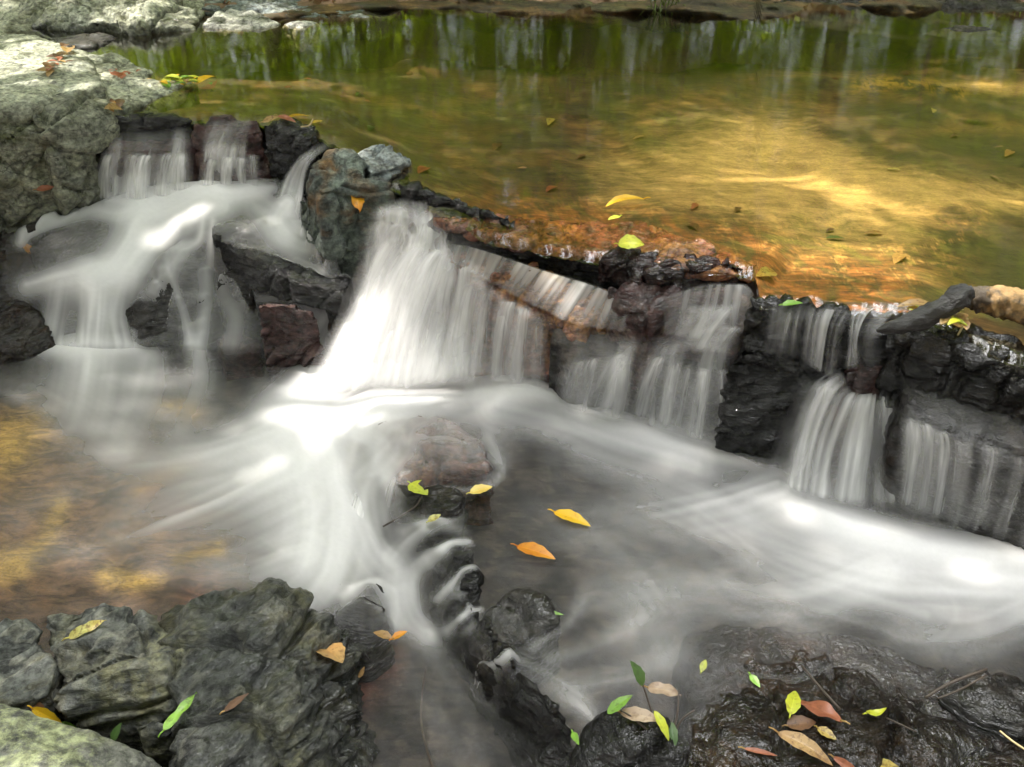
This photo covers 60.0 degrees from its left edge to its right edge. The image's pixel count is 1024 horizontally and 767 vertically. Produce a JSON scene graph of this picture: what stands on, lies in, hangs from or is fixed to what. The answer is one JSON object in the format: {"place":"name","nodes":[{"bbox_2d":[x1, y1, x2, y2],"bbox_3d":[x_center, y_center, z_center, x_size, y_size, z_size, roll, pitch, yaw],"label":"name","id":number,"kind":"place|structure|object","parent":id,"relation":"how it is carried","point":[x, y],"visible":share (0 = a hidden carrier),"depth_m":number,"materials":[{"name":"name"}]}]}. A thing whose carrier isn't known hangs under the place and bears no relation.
{"place":"outdoors","nodes":[
{"label":"outdoors","id":0,"kind":"place"},
{"bbox_2d":[19,180,307,355],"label":"cascade water","id":1,"kind":"structure","parent":0,"point":[150,221],"depth_m":2.52,"materials":[{"name":"liquid"}]},
{"bbox_2d":[0,124,59,246],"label":"rock","id":2,"kind":"object","parent":1,"relation":"in","point":[23,173],"visible":0.33,"depth_m":2.61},
{"bbox_2d":[26,212,75,246],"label":"rock","id":3,"kind":"object","parent":1,"relation":"in","point":[38,234],"visible":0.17,"depth_m":2.63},
{"bbox_2d":[103,145,183,198],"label":"waterfall","id":4,"kind":"structure","parent":1,"relation":"on","point":[134,179],"depth_m":2.74,"materials":[{"name":"liquid"}]},
{"bbox_2d":[108,138,200,190],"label":"waterfall","id":5,"kind":"structure","parent":1,"relation":"in","point":[126,155],"depth_m":2.73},
{"bbox_2d":[116,112,191,142],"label":"rock","id":6,"kind":"object","parent":5,"relation":"on","point":[144,127],"visible":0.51,"depth_m":2.71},
{"bbox_2d":[212,222,354,314],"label":"rock","id":7,"kind":"object","parent":1,"relation":"in","point":[258,257],"visible":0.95,"depth_m":2.37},
{"bbox_2d":[0,319,1023,766],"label":"stream bed","id":8,"kind":"object","parent":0,"point":[650,567],"visible":0.28,"depth_m":1.93,"materials":[{"name":"liquid"}]},
{"bbox_2d":[0,232,65,397],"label":"rock","id":9,"kind":"object","parent":8,"relation":"on","point":[28,336],"visible":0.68,"depth_m":2.51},
{"bbox_2d":[0,618,72,723],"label":"rock","id":10,"kind":"object","parent":8,"relation":"on","point":[31,674],"visible":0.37,"depth_m":1.44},
{"bbox_2d":[30,214,118,317],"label":"rock","id":11,"kind":"object","parent":8,"relation":"on","point":[76,241],"visible":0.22,"depth_m":2.57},
{"bbox_2d":[0,704,161,766],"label":"rock","id":12,"kind":"object","parent":8,"relation":"on","point":[28,738],"visible":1,"depth_m":1.26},
{"bbox_2d":[47,283,139,368],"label":"rock","id":13,"kind":"object","parent":8,"relation":"on","point":[67,310],"visible":0.19,"depth_m":2.56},
{"bbox_2d":[46,603,196,753],"bbox_3d":[-0.662,0.593,1.585,0.238,0.452,0.350,-23,41,-29],"label":"rock","id":14,"kind":"object","parent":8,"relation":"on","point":[117,666],"visible":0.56,"depth_m":1.42,"materials":[{"name":"stone"}]},
{"bbox_2d":[27,705,61,722],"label":"leaf","id":15,"kind":"object","parent":14,"relation":"on","point":[42,712],"visible":0.71,"depth_m":1.40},
{"bbox_2d":[62,620,104,640],"bbox_3d":[-0.713,0.412,1.477,0.076,0.028,0.022,-6,35,-8],"label":"leaf","id":16,"kind":"object","parent":14,"relation":"on","point":[80,630],"visible":1,"depth_m":1.48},
{"bbox_2d":[110,723,120,740],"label":"leaf","id":17,"kind":"object","parent":14,"relation":"on","point":[114,733],"visible":0.79,"depth_m":1.40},
{"bbox_2d":[137,721,174,766],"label":"rock","id":18,"kind":"object","parent":8,"relation":"on","point":[155,747],"visible":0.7,"depth_m":1.39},
{"bbox_2d":[123,240,224,377],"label":"rock","id":19,"kind":"object","parent":8,"relation":"on","point":[163,312],"visible":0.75,"depth_m":2.49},
{"bbox_2d":[114,203,314,318],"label":"waterfall","id":20,"kind":"object","parent":8,"relation":"on","point":[248,214],"visible":0.06,"depth_m":2.70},
{"bbox_2d":[216,333,265,380],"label":"rock","id":21,"kind":"object","parent":8,"relation":"on","point":[240,355],"visible":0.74,"depth_m":2.52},
{"bbox_2d":[217,270,266,366],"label":"rock","id":22,"kind":"object","parent":8,"relation":"on","point":[239,309],"visible":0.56,"depth_m":2.50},
{"bbox_2d":[157,577,379,766],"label":"rock","id":23,"kind":"object","parent":8,"relation":"on","point":[301,704],"visible":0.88,"depth_m":1.42,"materials":[{"name":"stone"}]},
{"bbox_2d":[158,692,196,736],"bbox_3d":[-0.501,0.494,1.327,0.020,0.013,0.080,16,38,22],"label":"leaf","id":24,"kind":"object","parent":23,"relation":"on","point":[173,718],"visible":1,"depth_m":1.33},
{"bbox_2d":[219,693,248,714],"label":"leaf","id":25,"kind":"object","parent":23,"relation":"on","point":[235,702],"visible":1,"depth_m":1.33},
{"bbox_2d":[316,643,344,662],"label":"leaf","id":26,"kind":"object","parent":23,"relation":"on","point":[334,651],"visible":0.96,"depth_m":1.50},
{"bbox_2d":[259,303,326,393],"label":"rock","id":27,"kind":"object","parent":8,"relation":"on","point":[290,334],"visible":0.58,"depth_m":2.38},
{"bbox_2d":[300,148,397,349],"bbox_3d":[-0.454,-0.368,2.423,0.232,0.518,0.247,-21,40,-27],"label":"rock","id":28,"kind":"object","parent":8,"relation":"on","point":[343,236],"visible":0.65,"depth_m":2.30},
{"bbox_2d":[350,195,364,212],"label":"leaf","id":29,"kind":"object","parent":28,"relation":"attached to","point":[357,203],"visible":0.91,"depth_m":2.27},
{"bbox_2d":[334,596,394,682],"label":"rock","id":30,"kind":"object","parent":8,"relation":"on","point":[362,619],"visible":0.56,"depth_m":1.67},
{"bbox_2d":[332,584,396,635],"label":"water","id":31,"kind":"structure","parent":8,"relation":"on","point":[375,593],"depth_m":1.74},
{"bbox_2d":[379,204,449,344],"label":"waterfall","id":32,"kind":"structure","parent":8,"relation":"on","point":[395,239],"depth_m":2.23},
{"bbox_2d":[397,181,514,230],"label":"rock","id":33,"kind":"object","parent":32,"relation":"on","point":[418,197],"visible":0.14,"depth_m":2.21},
{"bbox_2d":[387,484,468,574],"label":"rock","id":34,"kind":"object","parent":8,"relation":"on","point":[450,522],"visible":0.56,"depth_m":1.83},
{"bbox_2d":[407,480,427,494],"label":"leaf","id":35,"kind":"object","parent":34,"relation":"on","point":[415,487],"visible":1,"depth_m":1.81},
{"bbox_2d":[377,416,494,525],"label":"rock","id":36,"kind":"object","parent":8,"relation":"on","point":[437,450],"visible":0.45,"depth_m":1.91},
{"bbox_2d":[355,464,392,517],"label":"waterfall","id":37,"kind":"structure","parent":36,"relation":"on","point":[359,509],"depth_m":1.93,"materials":[{"name":"liquid"}]},
{"bbox_2d":[428,548,484,640],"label":"rock","id":38,"kind":"object","parent":8,"relation":"on","point":[457,575],"visible":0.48,"depth_m":1.69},
{"bbox_2d":[440,598,517,729],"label":"rock","id":39,"kind":"object","parent":8,"relation":"on","point":[476,648],"visible":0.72,"depth_m":1.57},
{"bbox_2d":[428,248,609,410],"bbox_3d":[0.056,-0.098,2.163,0.619,0.414,0.107,17,38,23],"label":"rock","id":40,"kind":"object","parent":8,"relation":"on","point":[496,284],"visible":0.52,"depth_m":2.13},
{"bbox_2d":[433,275,525,379],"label":"waterfall","id":41,"kind":"structure","parent":40,"relation":"on","point":[507,309],"depth_m":2.12,"materials":[{"name":"liquid"}]},
{"bbox_2d":[516,263,599,308],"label":"waterfall","id":42,"kind":"structure","parent":40,"relation":"on","point":[577,289],"depth_m":2.00,"materials":[{"name":"liquid"}]},
{"bbox_2d":[605,282,682,393],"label":"rock","id":43,"kind":"object","parent":40,"relation":"on","point":[642,328],"visible":0.75,"depth_m":1.95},
{"bbox_2d":[597,245,747,294],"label":"rock","id":44,"kind":"object","parent":40,"relation":"on","point":[618,265],"visible":0.84,"depth_m":1.95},
{"bbox_2d":[614,234,643,248],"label":"leaf","id":45,"kind":"object","parent":44,"relation":"on","point":[627,241],"visible":1,"depth_m":1.96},
{"bbox_2d":[481,588,561,685],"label":"rock","id":46,"kind":"object","parent":8,"relation":"on","point":[525,624],"visible":0.59,"depth_m":1.58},
{"bbox_2d":[484,673,573,766],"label":"rock","id":47,"kind":"object","parent":8,"relation":"on","point":[532,719],"visible":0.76,"depth_m":1.47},
{"bbox_2d":[532,740,569,766],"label":"rock","id":48,"kind":"object","parent":8,"relation":"on","point":[548,754],"visible":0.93,"depth_m":1.43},
{"bbox_2d":[569,710,689,766],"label":"rock","id":49,"kind":"object","parent":8,"relation":"on","point":[616,739],"visible":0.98,"depth_m":1.32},
{"bbox_2d":[617,706,655,721],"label":"leaf","id":50,"kind":"object","parent":49,"relation":"on","point":[636,713],"visible":1,"depth_m":1.33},
{"bbox_2d":[607,661,694,744],"bbox_3d":[0.212,0.482,1.336,0.121,0.121,0.079,13,37,18],"label":"plant sprig","id":51,"kind":"object","parent":49,"relation":"on","point":[619,703],"visible":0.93,"depth_m":1.33,"materials":[{"name":"green plant"}]},
{"bbox_2d":[642,682,680,696],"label":"leaf","id":52,"kind":"object","parent":51,"relation":"on","point":[669,690],"visible":0.93,"depth_m":1.38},
{"bbox_2d":[544,328,729,453],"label":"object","id":53,"kind":"structure","parent":8,"relation":"on","point":[575,378],"depth_m":2.06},
{"bbox_2d":[591,313,725,423],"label":"waterfall","id":54,"kind":"structure","parent":53,"relation":"attached to","point":[619,358],"depth_m":1.97,"materials":[{"name":"liquid"}]},
{"bbox_2d":[663,286,750,436],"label":"rock","id":55,"kind":"object","parent":53,"relation":"on","point":[701,311],"visible":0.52,"depth_m":1.95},
{"bbox_2d":[704,349,828,492],"bbox_3d":[0.564,0.105,1.938,0.243,0.419,0.069,0,35,0],"label":"rock","id":56,"kind":"object","parent":8,"relation":"on","point":[765,407],"visible":0.79,"depth_m":1.90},
{"bbox_2d":[737,293,851,472],"bbox_3d":[0.577,0.015,1.899,0.220,0.445,0.083,11,36,15],"label":"rock","id":57,"kind":"object","parent":56,"relation":"on","point":[772,327],"visible":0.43,"depth_m":1.81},
{"bbox_2d":[819,317,826,344],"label":"waterfall","id":58,"kind":"structure","parent":57,"relation":"attached to","point":[822,328],"depth_m":1.76,"materials":[{"name":"liquid"}]},
{"bbox_2d":[797,319,893,504],"bbox_3d":[0.739,0.081,1.906,0.182,0.503,0.060,3,35,5],"label":"rock","id":59,"kind":"object","parent":8,"relation":"on","point":[865,342],"visible":0.25,"depth_m":1.80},
{"bbox_2d":[815,357,881,495],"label":"rock","id":60,"kind":"object","parent":8,"relation":"on","point":[857,382],"visible":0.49,"depth_m":1.87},
{"bbox_2d":[857,387,1023,549],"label":"rock","id":61,"kind":"object","parent":8,"relation":"on","point":[981,498],"visible":0.69,"depth_m":1.74,"materials":[{"name":"stone"}]},
{"bbox_2d":[907,423,948,497],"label":"waterfall","id":62,"kind":"structure","parent":61,"relation":"on","point":[915,433],"depth_m":1.72,"materials":[{"name":"liquid"}]},
{"bbox_2d":[938,669,1023,744],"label":"rock","id":63,"kind":"object","parent":8,"relation":"on","point":[991,705],"visible":0.48,"depth_m":1.41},
{"bbox_2d":[937,674,986,698],"bbox_3d":[0.713,0.480,1.402,0.099,0.008,0.006,-14,37,-19],"label":"twig","id":64,"kind":"object","parent":63,"relation":"on","point":[962,688],"visible":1,"depth_m":1.40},
{"bbox_2d":[44,332,1023,660],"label":"pool water","id":65,"kind":"structure","parent":0,"point":[300,456],"depth_m":1.95,"materials":[{"name":"liquid"}]},
{"bbox_2d":[373,630,393,638],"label":"leaf","id":66,"kind":"object","parent":65,"relation":"on","point":[383,634],"visible":1,"depth_m":1.64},
{"bbox_2d":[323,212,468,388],"bbox_3d":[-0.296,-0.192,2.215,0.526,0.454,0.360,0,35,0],"label":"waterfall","id":67,"kind":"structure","parent":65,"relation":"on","point":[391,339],"depth_m":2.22,"materials":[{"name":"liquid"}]},
{"bbox_2d":[420,666,433,766],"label":"twig","id":68,"kind":"object","parent":65,"relation":"on","point":[428,755],"visible":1,"depth_m":1.53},
{"bbox_2d":[466,484,491,493],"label":"leaf","id":69,"kind":"object","parent":65,"relation":"on","point":[479,489],"visible":1,"depth_m":1.83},
{"bbox_2d":[510,542,554,558],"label":"leaf","id":70,"kind":"object","parent":65,"relation":"on","point":[534,549],"visible":1,"depth_m":1.70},
{"bbox_2d":[548,509,589,525],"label":"leaf","id":71,"kind":"object","parent":65,"relation":"on","point":[569,515],"visible":1,"depth_m":1.78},
{"bbox_2d":[670,625,1023,766],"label":"rock","id":72,"kind":"object","parent":65,"relation":"in","point":[728,701],"visible":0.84,"depth_m":1.43,"materials":[{"name":"stone"}]},
{"bbox_2d":[738,746,776,755],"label":"leaf","id":73,"kind":"object","parent":72,"relation":"on","point":[759,751],"visible":1,"depth_m":1.34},
{"bbox_2d":[785,691,800,717],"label":"leaf","id":74,"kind":"object","parent":72,"relation":"on","point":[793,702],"visible":1,"depth_m":1.38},
{"bbox_2d":[782,715,815,730],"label":"leaf","id":75,"kind":"object","parent":72,"relation":"on","point":[799,722],"visible":1,"depth_m":1.37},
{"bbox_2d":[769,727,832,765],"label":"leaf","id":76,"kind":"object","parent":72,"relation":"on","point":[803,742],"visible":1,"depth_m":1.32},
{"bbox_2d":[801,665,840,709],"bbox_3d":[0.477,0.471,1.376,0.007,0.010,0.091,-13,37,-18],"label":"twig","id":77,"kind":"object","parent":72,"relation":"on","point":[821,688],"visible":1,"depth_m":1.37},
{"bbox_2d":[801,700,849,724],"bbox_3d":[0.481,0.513,1.380,0.031,0.038,0.089,-25,42,-31],"label":"leaf","id":78,"kind":"object","parent":72,"relation":"on","point":[820,708],"visible":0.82,"depth_m":1.38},
{"bbox_2d":[814,725,836,739],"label":"leaf","id":79,"kind":"object","parent":72,"relation":"on","point":[827,732],"visible":1,"depth_m":1.35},
{"bbox_2d":[828,754,853,766],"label":"leaf","id":80,"kind":"object","parent":72,"relation":"on","point":[841,762],"visible":1,"depth_m":1.31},
{"bbox_2d":[863,708,885,715],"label":"leaf","id":81,"kind":"object","parent":72,"relation":"on","point":[876,712],"visible":1,"depth_m":1.38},
{"bbox_2d":[881,758,898,766],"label":"leaf","id":82,"kind":"object","parent":72,"relation":"on","point":[887,763],"visible":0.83,"depth_m":1.31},
{"bbox_2d":[925,668,987,698],"bbox_3d":[0.704,0.474,1.407,0.123,0.014,0.008,-13,37,-18],"label":"twig","id":83,"kind":"object","parent":72,"relation":"on","point":[952,682],"visible":1,"depth_m":1.41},
{"bbox_2d":[862,323,1023,467],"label":"rock","id":84,"kind":"object","parent":65,"relation":"on","point":[975,368],"visible":0.45,"depth_m":1.70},
{"bbox_2d":[789,382,894,498],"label":"waterfall","id":85,"kind":"structure","parent":84,"relation":"on","point":[858,439],"depth_m":1.83,"materials":[{"name":"liquid"}]},
{"bbox_2d":[897,298,927,306],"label":"leaf","id":86,"kind":"object","parent":84,"relation":"on","point":[916,301],"visible":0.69,"depth_m":1.73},
{"bbox_2d":[122,0,1023,141],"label":"bank","id":87,"kind":"structure","parent":0,"point":[624,47],"depth_m":3.98,"materials":[{"name":"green plant"}]},
{"bbox_2d":[0,30,107,129],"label":"rock","id":88,"kind":"object","parent":87,"relation":"on","point":[27,90],"visible":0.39,"depth_m":2.78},
{"bbox_2d":[203,8,284,56],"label":"rock","id":89,"kind":"object","parent":87,"relation":"on","point":[261,35],"visible":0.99,"depth_m":3.64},
{"bbox_2d":[202,0,332,41],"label":"rock","id":90,"kind":"object","parent":87,"relation":"on","point":[324,21],"visible":0.37,"depth_m":3.82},
{"bbox_2d":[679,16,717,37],"bbox_3d":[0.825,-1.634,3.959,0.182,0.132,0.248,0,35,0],"label":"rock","id":91,"kind":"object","parent":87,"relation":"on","point":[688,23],"visible":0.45,"depth_m":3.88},
{"bbox_2d":[643,0,679,33],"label":"rock","id":92,"kind":"object","parent":91,"relation":"on","point":[672,27],"visible":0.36,"depth_m":3.92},
{"bbox_2d":[685,29,702,36],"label":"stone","id":93,"kind":"object","parent":91,"relation":"on","point":[695,33],"visible":1,"depth_m":3.86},
{"bbox_2d":[752,0,873,19],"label":"rock","id":94,"kind":"object","parent":87,"relation":"on","point":[861,16],"visible":0.14,"depth_m":3.99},
{"bbox_2d":[937,0,1023,35],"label":"rock","id":95,"kind":"object","parent":87,"relation":"on","point":[995,18],"visible":0.52,"depth_m":3.93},
{"bbox_2d":[142,0,1023,344],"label":"stream bed","id":96,"kind":"object","parent":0,"point":[794,164],"visible":0.59,"depth_m":3.20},
{"bbox_2d":[0,0,41,37],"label":"rock","id":97,"kind":"object","parent":96,"relation":"on","point":[13,17],"visible":0.21,"depth_m":3.64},
{"bbox_2d":[32,93,119,220],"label":"rock","id":98,"kind":"object","parent":96,"relation":"on","point":[77,135],"visible":0.56,"depth_m":2.62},
{"bbox_2d":[96,146,114,195],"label":"rock","id":99,"kind":"object","parent":98,"relation":"on","point":[101,156],"visible":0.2,"depth_m":2.71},
{"bbox_2d":[56,32,124,56],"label":"rock","id":100,"kind":"object","parent":96,"relation":"on","point":[98,43],"visible":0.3,"depth_m":3.43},
{"bbox_2d":[18,0,204,49],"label":"rock","id":101,"kind":"object","parent":96,"relation":"on","point":[152,24],"visible":0.91,"depth_m":3.59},
{"bbox_2d":[88,52,202,130],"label":"rock","id":102,"kind":"object","parent":96,"relation":"on","point":[137,91],"visible":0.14,"depth_m":2.94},
{"bbox_2d":[263,117,320,218],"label":"rock","id":103,"kind":"object","parent":96,"relation":"on","point":[293,148],"visible":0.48,"depth_m":2.63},
{"bbox_2d":[279,168,302,218],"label":"waterfall","id":104,"kind":"structure","parent":103,"relation":"attached to","point":[292,193],"depth_m":2.63,"materials":[{"name":"liquid"}]},
{"bbox_2d":[282,20,319,51],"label":"rock","id":105,"kind":"object","parent":96,"relation":"on","point":[302,36],"visible":1,"depth_m":3.67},
{"bbox_2d":[327,10,410,41],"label":"rock","id":106,"kind":"object","parent":96,"relation":"on","point":[370,26],"visible":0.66,"depth_m":3.83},
{"bbox_2d":[357,144,411,206],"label":"rock","id":107,"kind":"object","parent":96,"relation":"on","point":[387,164],"visible":0.34,"depth_m":2.36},
{"bbox_2d":[446,220,741,362],"bbox_3d":[0.195,-0.188,2.203,0.735,0.416,0.172,10,36,14],"label":"rock","id":108,"kind":"object","parent":96,"relation":"on","point":[580,270],"visible":0.06,"depth_m":2.10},
{"bbox_2d":[432,213,756,282],"bbox_3d":[0.184,-0.342,2.077,0.775,0.053,0.204,12,37,17],"label":"rock","id":109,"kind":"object","parent":108,"relation":"on","point":[563,239],"visible":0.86,"depth_m":2.05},
{"bbox_2d":[634,0,694,31],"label":"grass tuft","id":110,"kind":"object","parent":96,"relation":"on","point":[659,12],"visible":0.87,"depth_m":3.84,"materials":[{"name":"green plant"}]},
{"bbox_2d":[756,266,776,275],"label":"leaf","id":111,"kind":"object","parent":96,"relation":"on","point":[765,271],"visible":0.92,"depth_m":2.03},
{"bbox_2d":[892,253,906,263],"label":"leaf","id":112,"kind":"object","parent":96,"relation":"on","point":[897,257],"visible":1,"depth_m":2.38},
{"bbox_2d":[741,279,906,318],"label":"water","id":113,"kind":"structure","parent":0,"point":[751,291],"depth_m":3.83,"materials":[{"name":"white liquid"}]},
{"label":"upper pool water","id":114,"kind":"structure","parent":0,"visible":0},
{"bbox_2d":[191,114,276,204],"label":"rock","id":115,"kind":"object","parent":114,"relation":"in","point":[228,132],"visible":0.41,"depth_m":2.70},
{"bbox_2d":[205,142,243,184],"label":"waterfall","id":116,"kind":"structure","parent":115,"relation":"on","point":[218,151],"depth_m":2.67,"materials":[{"name":"liquid"}]},
{"bbox_2d":[606,194,650,205],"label":"leaf","id":117,"kind":"object","parent":114,"relation":"on","point":[618,198],"visible":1,"depth_m":2.18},
{"bbox_2d":[925,25,1002,39],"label":"rock","id":118,"kind":"object","parent":114,"relation":"in","point":[960,32],"visible":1,"depth_m":3.59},
{"bbox_2d":[967,285,1023,325],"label":"driftwood log","id":119,"kind":"object","parent":114,"relation":"on","point":[1002,302],"visible":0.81,"depth_m":1.70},
{"bbox_2d":[876,283,974,333],"bbox_3d":[0.786,-0.136,1.676,0.182,0.085,0.050,-11,37,-16],"label":"charred branch","id":120,"kind":"object","parent":119,"relation":"on","point":[953,300],"visible":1,"depth_m":1.67,"materials":[{"name":"black wood"}]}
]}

